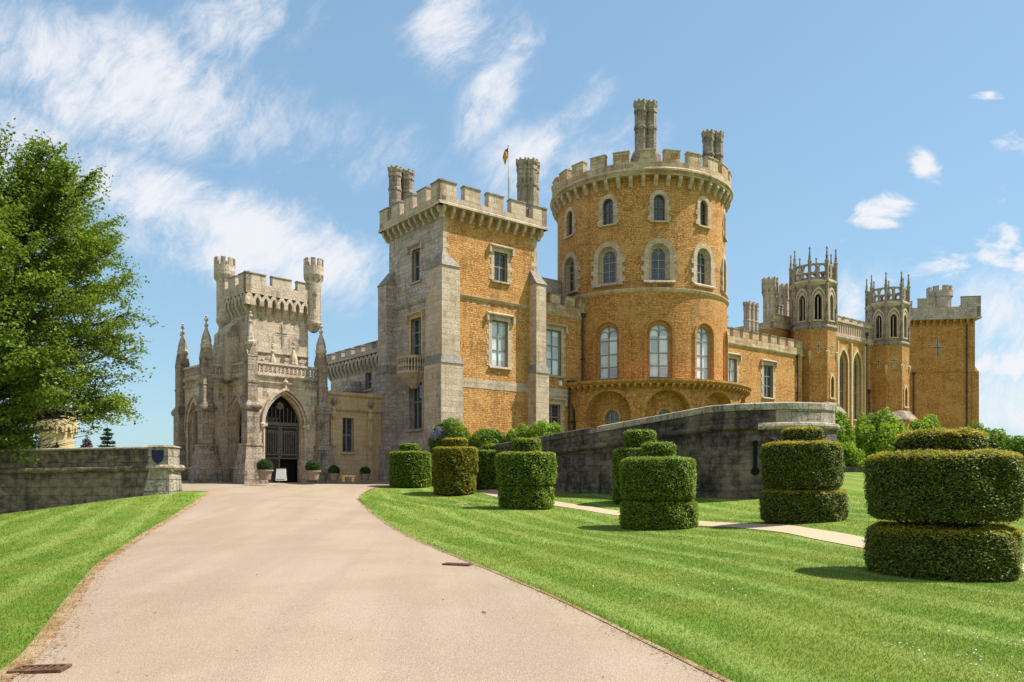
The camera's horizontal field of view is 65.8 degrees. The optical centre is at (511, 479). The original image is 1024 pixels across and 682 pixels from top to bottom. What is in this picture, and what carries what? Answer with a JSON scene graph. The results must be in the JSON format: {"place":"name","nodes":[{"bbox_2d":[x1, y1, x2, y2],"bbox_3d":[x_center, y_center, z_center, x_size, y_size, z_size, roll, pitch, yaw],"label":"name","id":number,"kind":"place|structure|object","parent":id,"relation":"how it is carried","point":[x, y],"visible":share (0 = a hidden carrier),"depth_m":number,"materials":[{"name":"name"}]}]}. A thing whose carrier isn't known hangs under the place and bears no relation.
{"place":"outdoors","nodes":[
{"label":"outdoors","id":0,"kind":"place"},
{"bbox_2d":[0,491,212,681],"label":"earth verge","id":1,"kind":"structure","parent":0,"point":[48,640],"depth_m":9.38,"materials":[{"name":"brown soil"}]},
{"bbox_2d":[326,340,377,395],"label":"castle wing","id":2,"kind":"structure","parent":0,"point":[353,369],"depth_m":60.46,"materials":[{"name":"grey stone"}]},
{"bbox_2d":[363,370,372,391],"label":"window","id":3,"kind":"structure","parent":2,"relation":"in","point":[370,376],"depth_m":60.08,"materials":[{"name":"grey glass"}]},
{"bbox_2d":[8,480,724,681],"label":"drive","id":4,"kind":"structure","parent":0,"point":[379,588],"depth_m":9.12,"materials":[{"name":"beige gravel"}]},
{"bbox_2d":[6,663,71,673],"bbox_3d":[-3.945,1.578,6.620,0.420,0.026,0.220,0,0,-7],"label":"drain grate","id":5,"kind":"object","parent":4,"relation":"on","point":[41,668],"visible":0.98,"depth_m":6.60,"materials":[{"name":"metal"}]},
{"bbox_2d":[256,458,273,479],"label":"potted shrub","id":6,"kind":"object","parent":4,"relation":"on","point":[264,466],"visible":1,"depth_m":46.69,"materials":[{"name":"green plant"}]},
{"bbox_2d":[275,468,286,480],"bbox_3d":[-13.755,-0.330,47.200,0.580,0.760,0.360,0,0,0],"label":"notice board","id":7,"kind":"object","parent":4,"relation":"on","point":[281,474],"visible":1,"depth_m":47.10,"materials":[{"name":"metal"}]},
{"bbox_2d":[304,460,320,479],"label":"potted shrub","id":8,"kind":"object","parent":4,"relation":"on","point":[312,470],"visible":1,"depth_m":48.99,"materials":[{"name":"green plant"}]},
{"bbox_2d":[328,465,339,479],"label":"potted shrub","id":9,"kind":"object","parent":4,"relation":"on","point":[333,472],"visible":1,"depth_m":50.34,"materials":[{"name":"green plant"}]},
{"bbox_2d":[341,475,356,481],"bbox_3d":[-10.344,-0.085,50.200,0.900,0.410,0.440,0,0,0],"label":"stone bench","id":10,"kind":"object","parent":4,"relation":"on","point":[345,476],"visible":1,"depth_m":50.03,"materials":[{"name":"beige stone"}]},
{"bbox_2d":[2,501,721,681],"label":"leaf litter","id":11,"kind":"object","parent":4,"relation":"on","point":[247,591],"visible":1,"depth_m":8.62,"materials":[{"name":"brown plant"}]},
{"bbox_2d":[360,466,370,479],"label":"potted shrub","id":12,"kind":"object","parent":4,"relation":"on","point":[365,472],"visible":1,"depth_m":50.67,"materials":[{"name":"green plant"}]},
{"bbox_2d":[442,562,472,565],"bbox_3d":[-0.934,1.449,13.600,0.500,0.027,0.200,0,0,20],"label":"drain grate","id":13,"kind":"object","parent":4,"relation":"on","point":[459,564],"visible":1,"depth_m":13.56,"materials":[{"name":"metal"}]},
{"bbox_2d":[0,472,1023,681],"bbox_3d":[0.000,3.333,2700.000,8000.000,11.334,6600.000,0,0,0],"label":"lawn","id":14,"kind":"structure","parent":0,"point":[853,482],"depth_m":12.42,"materials":[{"name":"green plant"}]},
{"bbox_2d":[35,409,77,447],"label":"distant tower","id":15,"kind":"structure","parent":14,"relation":"on","point":[63,437],"depth_m":118.14,"materials":[{"name":"stone"}]},
{"bbox_2d":[0,118,164,474],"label":"beech tree","id":16,"kind":"object","parent":14,"relation":"on","point":[34,216],"visible":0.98,"depth_m":34.83,"materials":[{"name":"green plant"}]},
{"bbox_2d":[80,436,92,447],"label":"copper tree","id":17,"kind":"object","parent":14,"relation":"on","point":[86,442],"visible":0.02,"depth_m":111.85,"materials":[{"name":"purple plant"}]},
{"bbox_2d":[0,445,185,513],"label":"boundary wall","id":18,"kind":"structure","parent":14,"relation":"on","point":[58,477],"depth_m":34.02,"materials":[{"name":"grey stone"}]},
{"bbox_2d":[97,428,116,446],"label":"conifer","id":19,"kind":"object","parent":14,"relation":"on","point":[106,435],"visible":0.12,"depth_m":107.70,"materials":[{"name":"green plant"}]},
{"bbox_2d":[171,256,337,483],"bbox_3d":[-17.640,-7.084,52.802,7.960,15.272,9.524,0,0,-45],"label":"gatehouse","id":20,"kind":"object","parent":14,"relation":"on","point":[250,392],"visible":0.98,"depth_m":50.80,"materials":[{"name":"stone"}]},
{"bbox_2d":[229,414,240,468],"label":"window","id":21,"kind":"structure","parent":20,"relation":"in","point":[240,414],"depth_m":50.91,"materials":[{"name":"grey glass"}]},
{"bbox_2d":[265,425,279,482],"bbox_3d":[-15.363,-1.463,50.383,1.233,4.030,0.129,0,0,-45],"label":"door leaf","id":22,"kind":"structure","parent":20,"relation":"in","point":[272,432],"depth_m":50.53,"materials":[{"name":"black wood"}]},
{"bbox_2d":[280,426,297,458],"bbox_3d":[-14.460,-2.406,51.276,1.233,2.144,0.129,0,0,-45],"label":"door leaf","id":23,"kind":"structure","parent":20,"relation":"in","point":[288,434],"depth_m":51.26,"materials":[{"name":"black wood"}]},
{"bbox_2d":[328,390,382,481],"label":"linking range","id":24,"kind":"structure","parent":14,"relation":"on","point":[355,430],"depth_m":54.49,"materials":[{"name":"stone"}]},
{"bbox_2d":[341,415,355,453],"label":"window","id":25,"kind":"structure","parent":24,"relation":"in","point":[346,421],"depth_m":54.29,"materials":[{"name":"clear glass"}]},
{"bbox_2d":[388,443,431,487],"bbox_3d":[-6.168,-0.869,47.968,2.686,2.785,2.631,0,0,0],"label":"clipped yew","id":26,"kind":"object","parent":14,"relation":"on","point":[410,465],"visible":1,"depth_m":47.08,"materials":[{"name":"green plant"}]},
{"bbox_2d":[432,437,478,495],"bbox_3d":[-3.137,-0.758,43.988,2.664,3.282,2.659,0,0,0],"label":"clipped yew","id":27,"kind":"object","parent":14,"relation":"on","point":[455,465],"visible":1,"depth_m":43.07,"materials":[{"name":"green plant"}]},
{"bbox_2d":[375,157,549,480],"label":"square tower","id":28,"kind":"structure","parent":14,"relation":"on","point":[461,286],"depth_m":54.37,"materials":[{"name":"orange stone"}]},
{"bbox_2d":[406,239,423,285],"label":"window","id":29,"kind":"structure","parent":28,"relation":"in","point":[413,247],"depth_m":54.42,"materials":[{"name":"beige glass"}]},
{"bbox_2d":[405,309,424,354],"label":"window","id":30,"kind":"structure","parent":28,"relation":"in","point":[418,323],"depth_m":54.42,"materials":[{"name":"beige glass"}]},
{"bbox_2d":[406,379,423,431],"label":"window","id":31,"kind":"structure","parent":28,"relation":"in","point":[418,394],"depth_m":54.53,"materials":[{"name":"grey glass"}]},
{"bbox_2d":[486,311,514,369],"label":"window","id":32,"kind":"structure","parent":28,"relation":"in","point":[496,331],"depth_m":54.58,"materials":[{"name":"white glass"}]},
{"bbox_2d":[488,242,514,284],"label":"window","id":33,"kind":"structure","parent":28,"relation":"in","point":[498,261],"depth_m":54.62,"materials":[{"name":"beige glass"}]},
{"bbox_2d":[503,144,509,198],"bbox_3d":[-0.425,-21.078,57.411,0.510,6.541,0.237,0,0,0],"label":"flagpole","id":34,"kind":"object","parent":28,"relation":"on","point":[506,154],"visible":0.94,"depth_m":57.37,"materials":[{"name":"white metal"}]},
{"bbox_2d":[476,444,500,488],"bbox_3d":[-1.248,-0.764,45.982,2.494,2.687,2.442,0,0,0],"label":"clipped yew","id":35,"kind":"object","parent":14,"relation":"on","point":[486,475],"visible":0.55,"depth_m":45.02,"materials":[{"name":"green plant"}]},
{"bbox_2d":[494,437,557,509],"bbox_3d":[0.556,-0.237,31.982,2.613,2.977,2.590,0,0,0],"label":"clipped yew","id":36,"kind":"object","parent":14,"relation":"on","point":[526,472],"visible":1,"depth_m":31.10,"materials":[{"name":"green plant"}]},
{"bbox_2d":[85,521,1023,671],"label":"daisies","id":37,"kind":"object","parent":14,"relation":"on","point":[784,568],"visible":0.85,"depth_m":10.18,"materials":[{"name":"white plant"}]},
{"bbox_2d":[542,277,585,431],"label":"castle wing","id":38,"kind":"structure","parent":14,"relation":"on","point":[565,330],"depth_m":58.74,"materials":[{"name":"orange brick"}]},
{"bbox_2d":[546,322,567,377],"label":"window","id":39,"kind":"structure","parent":38,"relation":"in","point":[553,338],"depth_m":58.47,"materials":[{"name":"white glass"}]},
{"bbox_2d":[549,396,566,431],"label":"window","id":40,"kind":"structure","parent":38,"relation":"in","point":[554,402],"depth_m":58.47,"materials":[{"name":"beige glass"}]},
{"bbox_2d":[611,429,656,503],"bbox_3d":[5.491,-0.554,33.986,2.467,3.277,2.408,0,0,0],"label":"clipped yew","id":41,"kind":"object","parent":14,"relation":"on","point":[633,440],"visible":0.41,"depth_m":33.53,"materials":[{"name":"green plant"}]},
{"bbox_2d":[431,402,841,498],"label":"terrace wall","id":42,"kind":"structure","parent":14,"relation":"on","point":[721,445],"depth_m":33.79,"materials":[{"name":"stone"}]},
{"bbox_2d":[426,417,470,452],"bbox_3d":[-3.915,-2.678,49.408,2.756,2.583,2.294,0,0,0],"label":"wisteria","id":43,"kind":"object","parent":42,"relation":"on","point":[450,427],"visible":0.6,"depth_m":48.93,"materials":[{"name":"green plant"}]},
{"bbox_2d":[550,98,751,429],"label":"round tower","id":44,"kind":"structure","parent":14,"relation":"on","point":[642,264],"depth_m":58.42,"materials":[{"name":"orange stone"}]},
{"bbox_2d":[563,207,575,239],"bbox_3d":[4.549,-20.009,61.632,0.493,2.363,1.747,0,0,-27],"label":"window","id":45,"kind":"structure","parent":44,"relation":"in","point":[572,221],"depth_m":61.88,"materials":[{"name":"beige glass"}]},
{"bbox_2d":[570,261,573,291],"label":"window","id":46,"kind":"structure","parent":44,"relation":"in","point":[572,263],"depth_m":61.99,"materials":[{"name":"grey glass"}]},
{"bbox_2d":[597,194,618,227],"bbox_3d":[7.161,-20.009,58.910,1.747,2.363,0.493,0,0,30],"label":"window","id":47,"kind":"structure","parent":44,"relation":"in","point":[611,210],"depth_m":59.02,"materials":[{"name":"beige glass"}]},
{"bbox_2d":[600,326,617,379],"bbox_3d":[7.228,-9.464,59.026,1.456,3.920,0.112,0,0,30],"label":"window","id":48,"kind":"structure","parent":44,"relation":"in","point":[608,336],"depth_m":59.00,"materials":[{"name":"white glass"}]},
{"bbox_2d":[603,251,615,283],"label":"window","id":49,"kind":"structure","parent":44,"relation":"in","point":[609,258],"depth_m":59.18,"materials":[{"name":"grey glass"}]},
{"bbox_2d":[603,408,620,424],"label":"window","id":50,"kind":"structure","parent":44,"relation":"in","point":[614,416],"depth_m":58.34,"materials":[{"name":"beige glass"}]},
{"bbox_2d":[651,248,664,279],"bbox_3d":[10.762,-15.876,58.349,1.075,2.408,0.112,0,0,-3],"label":"window","id":51,"kind":"structure","parent":44,"relation":"in","point":[658,254],"depth_m":58.36,"materials":[{"name":"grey glass"}]},
{"bbox_2d":[649,324,668,377],"bbox_3d":[10.770,-9.464,58.181,1.456,3.920,0.112,0,0,-3],"label":"window","id":52,"kind":"structure","parent":44,"relation":"in","point":[658,333],"depth_m":58.19,"materials":[{"name":"white glass"}]},
{"bbox_2d":[647,190,670,222],"bbox_3d":[10.777,-20.009,58.047,1.747,2.363,0.493,0,0,-3],"label":"window","id":53,"kind":"structure","parent":44,"relation":"in","point":[655,208],"depth_m":57.96,"materials":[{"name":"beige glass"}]},
{"bbox_2d":[655,407,672,415],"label":"window","id":54,"kind":"structure","parent":44,"relation":"in","point":[663,410],"depth_m":57.48,"materials":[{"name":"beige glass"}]},
{"bbox_2d":[697,252,704,283],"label":"window","id":55,"kind":"structure","parent":44,"relation":"in","point":[700,257],"depth_m":59.48,"materials":[{"name":"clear glass"}]},
{"bbox_2d":[697,327,708,378],"bbox_3d":[14.212,-9.464,59.371,1.456,3.920,0.112,0,0,-35],"label":"window","id":56,"kind":"structure","parent":44,"relation":"in","point":[702,334],"depth_m":59.47,"materials":[{"name":"white glass"}]},
{"bbox_2d":[695,196,711,229],"bbox_3d":[14.290,-20.009,59.261,1.747,2.363,0.493,0,0,-35],"label":"window","id":57,"kind":"structure","parent":44,"relation":"in","point":[700,221],"depth_m":59.38,"materials":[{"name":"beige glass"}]},
{"bbox_2d":[722,209,727,241],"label":"window","id":58,"kind":"structure","parent":44,"relation":"in","point":[724,212],"depth_m":61.73,"materials":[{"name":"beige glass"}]},
{"bbox_2d":[618,441,699,530],"bbox_3d":[4.632,0.198,25.027,2.577,2.865,2.577,0,0,0],"label":"clipped yew","id":59,"kind":"object","parent":14,"relation":"on","point":[658,481],"visible":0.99,"depth_m":24.08,"materials":[{"name":"green plant"}]},
{"bbox_2d":[727,300,803,402],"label":"castle wing","id":60,"kind":"structure","parent":14,"relation":"on","point":[767,367],"depth_m":75.09,"materials":[{"name":"orange brick"}]},
{"bbox_2d":[728,352,741,382],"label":"window","id":61,"kind":"structure","parent":60,"relation":"in","point":[732,363],"depth_m":71.84,"materials":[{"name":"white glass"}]},
{"bbox_2d":[760,359,777,399],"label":"window","id":62,"kind":"structure","parent":60,"relation":"in","point":[766,370],"depth_m":74.99,"materials":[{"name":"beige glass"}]},
{"bbox_2d":[758,425,849,523],"bbox_3d":[8.755,-0.159,23.806,2.626,3.004,2.546,0,0,0],"label":"clipped yew","id":63,"kind":"object","parent":14,"relation":"on","point":[802,458],"visible":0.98,"depth_m":22.91,"materials":[{"name":"green plant"}]},
{"bbox_2d":[735,276,873,440],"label":"chapel","id":64,"kind":"structure","parent":14,"relation":"on","point":[854,372],"depth_m":85.83,"materials":[{"name":"stone"}]},
{"bbox_2d":[840,356,847,419],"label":"window","id":65,"kind":"structure","parent":64,"relation":"in","point":[841,362],"depth_m":85.85,"materials":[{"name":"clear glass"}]},
{"bbox_2d":[853,358,856,420],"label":"window","id":66,"kind":"structure","parent":64,"relation":"in","point":[854,365],"depth_m":87.44,"materials":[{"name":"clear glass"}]},
{"bbox_2d":[789,246,846,423],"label":"chapel turret","id":67,"kind":"object","parent":14,"relation":"on","point":[813,311],"visible":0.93,"depth_m":78.48,"materials":[{"name":"brick"}]},
{"bbox_2d":[834,404,855,445],"bbox_3d":[18.853,-2.195,45.928,2.302,4.403,2.014,0,0,0],"label":"leafy shrub","id":68,"kind":"object","parent":14,"relation":"on","point":[844,431],"visible":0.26,"depth_m":45.49,"materials":[{"name":"green plant"}]},
{"bbox_2d":[843,467,864,472],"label":"garden wall","id":69,"kind":"structure","parent":14,"relation":"on","point":[853,469],"depth_m":43.28,"materials":[{"name":"stone"}]},
{"bbox_2d":[843,441,865,466],"bbox_3d":[18.802,-1.193,43.933,1.555,1.942,1.688,0,0,0],"label":"leafy shrub","id":70,"kind":"object","parent":14,"relation":"on","point":[853,457],"visible":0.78,"depth_m":43.59,"materials":[{"name":"green plant"}]},
{"bbox_2d":[853,407,908,466],"bbox_3d":[21.889,-2.270,47.057,3.303,4.220,3.128,0,0,-44],"label":"leafy shrub","id":71,"kind":"object","parent":14,"relation":"on","point":[873,436],"visible":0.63,"depth_m":46.51,"materials":[{"name":"green plant"}]},
{"bbox_2d":[865,271,915,426],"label":"chapel turret","id":72,"kind":"object","parent":14,"relation":"on","point":[888,317],"visible":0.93,"depth_m":88.02,"materials":[{"name":"brick"}]},
{"bbox_2d":[905,414,940,430],"bbox_3d":[25.601,-2.130,48.934,2.958,3.896,2.629,0,0,0],"label":"leafy shrub","id":73,"kind":"object","parent":14,"relation":"on","point":[929,421],"visible":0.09,"depth_m":48.47,"materials":[{"name":"green plant"}]},
{"bbox_2d":[862,426,1023,582],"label":"clipped yew","id":74,"kind":"object","parent":14,"relation":"on","point":[944,485],"visible":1,"depth_m":12.25,"materials":[{"name":"green plant"}]},
{"bbox_2d":[908,285,981,428],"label":"corner tower","id":75,"kind":"structure","parent":14,"relation":"on","point":[944,380],"depth_m":95.63,"materials":[{"name":"brick"}]},
{"bbox_2d":[967,419,1009,450],"bbox_3d":[28.822,-1.788,48.016,2.747,3.813,2.577,0,0,15],"label":"leafy shrub","id":76,"kind":"object","parent":14,"relation":"on","point":[997,436],"visible":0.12,"depth_m":47.51,"materials":[{"name":"green plant"}]},
{"bbox_2d":[998,435,1023,455],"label":"leafy shrub","id":77,"kind":"object","parent":14,"relation":"on","point":[1015,443],"visible":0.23,"depth_m":43.43,"materials":[{"name":"green plant"}]},
{"bbox_2d":[0,0,1023,447],"label":"sky","id":78,"kind":"structure","parent":0,"point":[264,135],"materials":[{"name":"blue"}]},
{"bbox_2d":[357,487,733,681],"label":"earth verge","id":79,"kind":"structure","parent":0,"point":[710,672],"depth_m":8.40,"materials":[{"name":"brown soil"}]},
{"bbox_2d":[476,489,1023,571],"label":"footpath","id":80,"kind":"structure","parent":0,"point":[840,538],"depth_m":21.85,"materials":[{"name":"beige gravel"}]},
{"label":"terrace","id":81,"kind":"structure","parent":0,"visible":0},
{"bbox_2d":[468,428,507,447],"bbox_3d":[-1.288,-2.282,48.898,3.042,1.842,2.096,0,0,0],"label":"green shrub","id":82,"kind":"object","parent":81,"relation":"on","point":[479,438],"visible":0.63,"depth_m":48.34,"materials":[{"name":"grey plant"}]},
{"bbox_2d":[505,423,531,441],"bbox_3d":[0.606,-2.572,48.256,2.025,1.881,2.174,0,0,0],"label":"green shrub","id":83,"kind":"object","parent":81,"relation":"on","point":[520,431],"visible":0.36,"depth_m":47.78,"materials":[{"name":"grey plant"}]},
{"bbox_2d":[528,419,562,437],"bbox_3d":[2.006,-2.706,47.011,2.085,1.864,1.974,0,0,0],"label":"green shrub","id":84,"kind":"object","parent":81,"relation":"on","point":[543,427],"visible":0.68,"depth_m":46.39,"materials":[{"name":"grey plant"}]}
]}

